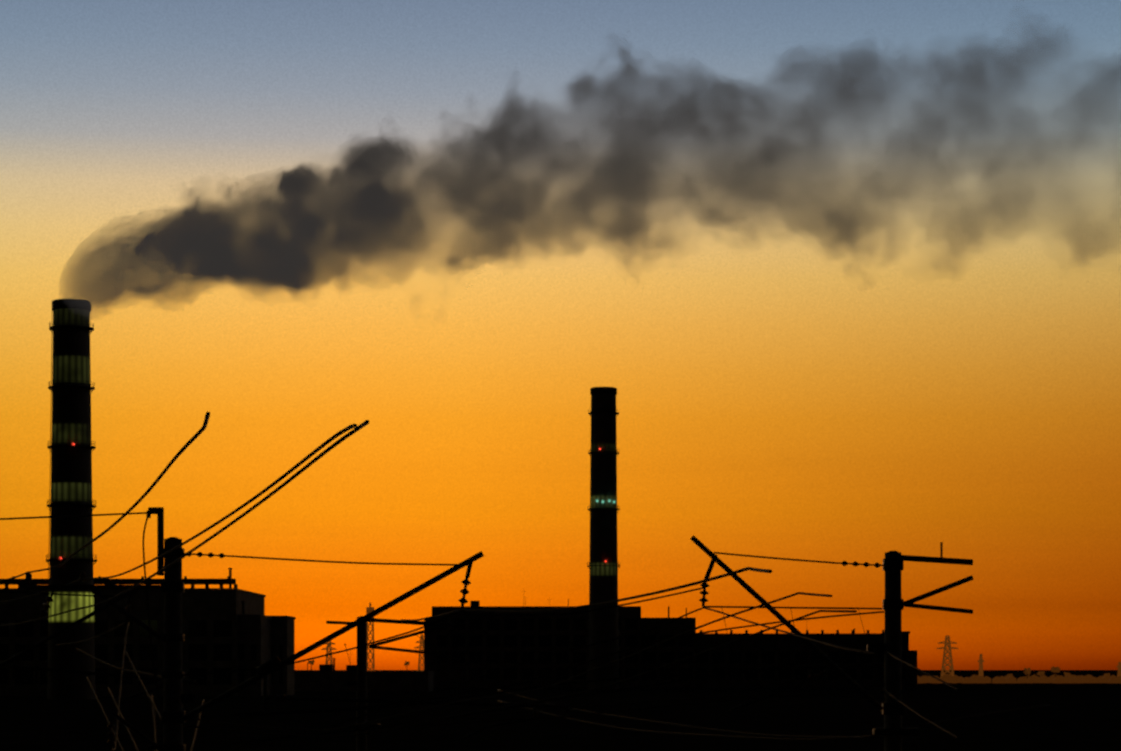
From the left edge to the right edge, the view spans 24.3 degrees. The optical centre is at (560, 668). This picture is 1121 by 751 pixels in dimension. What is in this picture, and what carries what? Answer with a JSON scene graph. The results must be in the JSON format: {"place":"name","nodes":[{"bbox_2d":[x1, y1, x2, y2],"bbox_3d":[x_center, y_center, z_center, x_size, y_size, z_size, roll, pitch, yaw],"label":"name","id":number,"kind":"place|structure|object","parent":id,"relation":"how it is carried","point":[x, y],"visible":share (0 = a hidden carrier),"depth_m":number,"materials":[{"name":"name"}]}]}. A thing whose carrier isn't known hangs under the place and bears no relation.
{"place":"outdoors","nodes":[
{"label":"outdoors","id":0,"kind":"place"},
{"bbox_2d":[272,616,295,694],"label":"building","id":1,"kind":"structure","parent":0,"point":[283,647],"depth_m":684.34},
{"bbox_2d":[0,507,973,750],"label":"pole arms","id":2,"kind":"object","parent":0,"point":[268,667],"visible":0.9,"depth_m":53.63},
{"bbox_2d":[25,552,883,748],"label":"insulators","id":3,"kind":"object","parent":2,"relation":"attached to","point":[462,600],"visible":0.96,"depth_m":53.62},
{"bbox_2d":[106,606,913,749],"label":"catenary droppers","id":4,"kind":"object","parent":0,"point":[581,660],"visible":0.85,"depth_m":55.62,"materials":[{"name":"black metal"}]},
{"bbox_2d":[0,670,1120,750],"bbox_3d":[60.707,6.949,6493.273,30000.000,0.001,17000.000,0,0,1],"label":"ground","id":5,"kind":"structure","parent":0,"point":[1079,717],"depth_m":343.84,"materials":[{"name":"soil"}]},
{"bbox_2d":[46,299,96,699],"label":"chimney","id":6,"kind":"object","parent":5,"relation":"on","point":[71,448],"visible":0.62,"depth_m":590.71,"materials":[{"name":"paint"}]},
{"bbox_2d":[0,568,265,696],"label":"plant","id":7,"kind":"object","parent":5,"relation":"on","point":[210,626],"visible":0.5,"depth_m":654.68,"materials":[{"name":"grey concrete"}]},
{"bbox_2d":[163,537,182,744],"bbox_3d":[-7.972,2.268,53.637,0.441,9.962,0.441,0,0,1],"label":"concrete mast","id":8,"kind":"object","parent":5,"relation":"on","point":[173,732],"visible":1,"depth_m":53.47,"materials":[{"name":"black concrete"}]},
{"bbox_2d":[0,411,1049,750],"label":"catenary wires","id":9,"kind":"object","parent":8,"relation":"attached to","point":[264,499],"visible":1,"depth_m":56.79,"materials":[{"name":"black metal"}]},
{"bbox_2d":[238,600,272,695],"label":"building","id":10,"kind":"structure","parent":5,"relation":"on","point":[254,640],"depth_m":659.39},
{"bbox_2d":[356,616,366,750],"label":"concrete mast","id":11,"kind":"object","parent":5,"relation":"on","point":[361,742],"visible":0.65,"depth_m":93.47,"materials":[{"name":"black concrete"}]},
{"bbox_2d":[295,658,433,691],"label":"building","id":12,"kind":"structure","parent":5,"relation":"on","point":[326,678],"depth_m":794.18,"materials":[{"name":"grey"}]},
{"bbox_2d":[366,603,374,670],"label":"lattice tower","id":13,"kind":"structure","parent":5,"relation":"on","point":[369,609],"depth_m":1193.02,"materials":[{"name":"black metal"}]},
{"bbox_2d":[424,618,437,687],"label":"plant annex","id":14,"kind":"object","parent":5,"relation":"on","point":[430,661],"visible":0.46,"depth_m":939.07,"materials":[{"name":"grey"}]},
{"bbox_2d":[432,591,640,687],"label":"plant","id":15,"kind":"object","parent":5,"relation":"on","point":[510,641],"visible":0.77,"depth_m":943.70,"materials":[{"name":"grey concrete"}]},
{"bbox_2d":[587,387,619,688],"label":"chimney","id":16,"kind":"object","parent":5,"relation":"on","point":[603,565],"visible":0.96,"depth_m":889.39,"materials":[{"name":"paint"}]},
{"bbox_2d":[641,606,695,687],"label":"plant","id":17,"kind":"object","parent":5,"relation":"on","point":[668,652],"visible":0.77,"depth_m":948.18,"materials":[{"name":"grey"}]},
{"bbox_2d":[308,660,1109,676],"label":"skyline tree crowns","id":18,"kind":"object","parent":5,"relation":"on","point":[1054,670],"visible":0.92,"depth_m":1290.49,"materials":[{"name":"black plant"}]},
{"bbox_2d":[321,634,1120,676],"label":"transmission towers","id":19,"kind":"structure","parent":5,"relation":"on","point":[948,645],"depth_m":1489.31,"materials":[{"name":"brown metal"}]},
{"bbox_2d":[696,628,909,687],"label":"plant hall","id":20,"kind":"structure","parent":5,"relation":"on","point":[761,650],"depth_m":952.73,"materials":[{"name":"grey"}]},
{"bbox_2d":[884,551,901,750],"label":"concrete mast","id":21,"kind":"object","parent":5,"relation":"on","point":[893,665],"visible":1,"depth_m":57.32,"materials":[{"name":"black concrete"}]},
{"bbox_2d":[909,650,916,687],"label":"plant","id":22,"kind":"object","parent":5,"relation":"on","point":[912,670],"visible":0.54,"depth_m":954.27,"materials":[{"name":"grey"}]},
{"bbox_2d":[917,674,1120,682],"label":"skyline scrub","id":23,"kind":"object","parent":5,"relation":"on","point":[974,678],"visible":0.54,"depth_m":1257.15,"materials":[{"name":"brown plant"}]},
{"bbox_2d":[0,0,1120,669],"label":"sky","id":24,"kind":"structure","parent":0,"point":[844,276],"materials":[{"name":"orange"}]}
]}

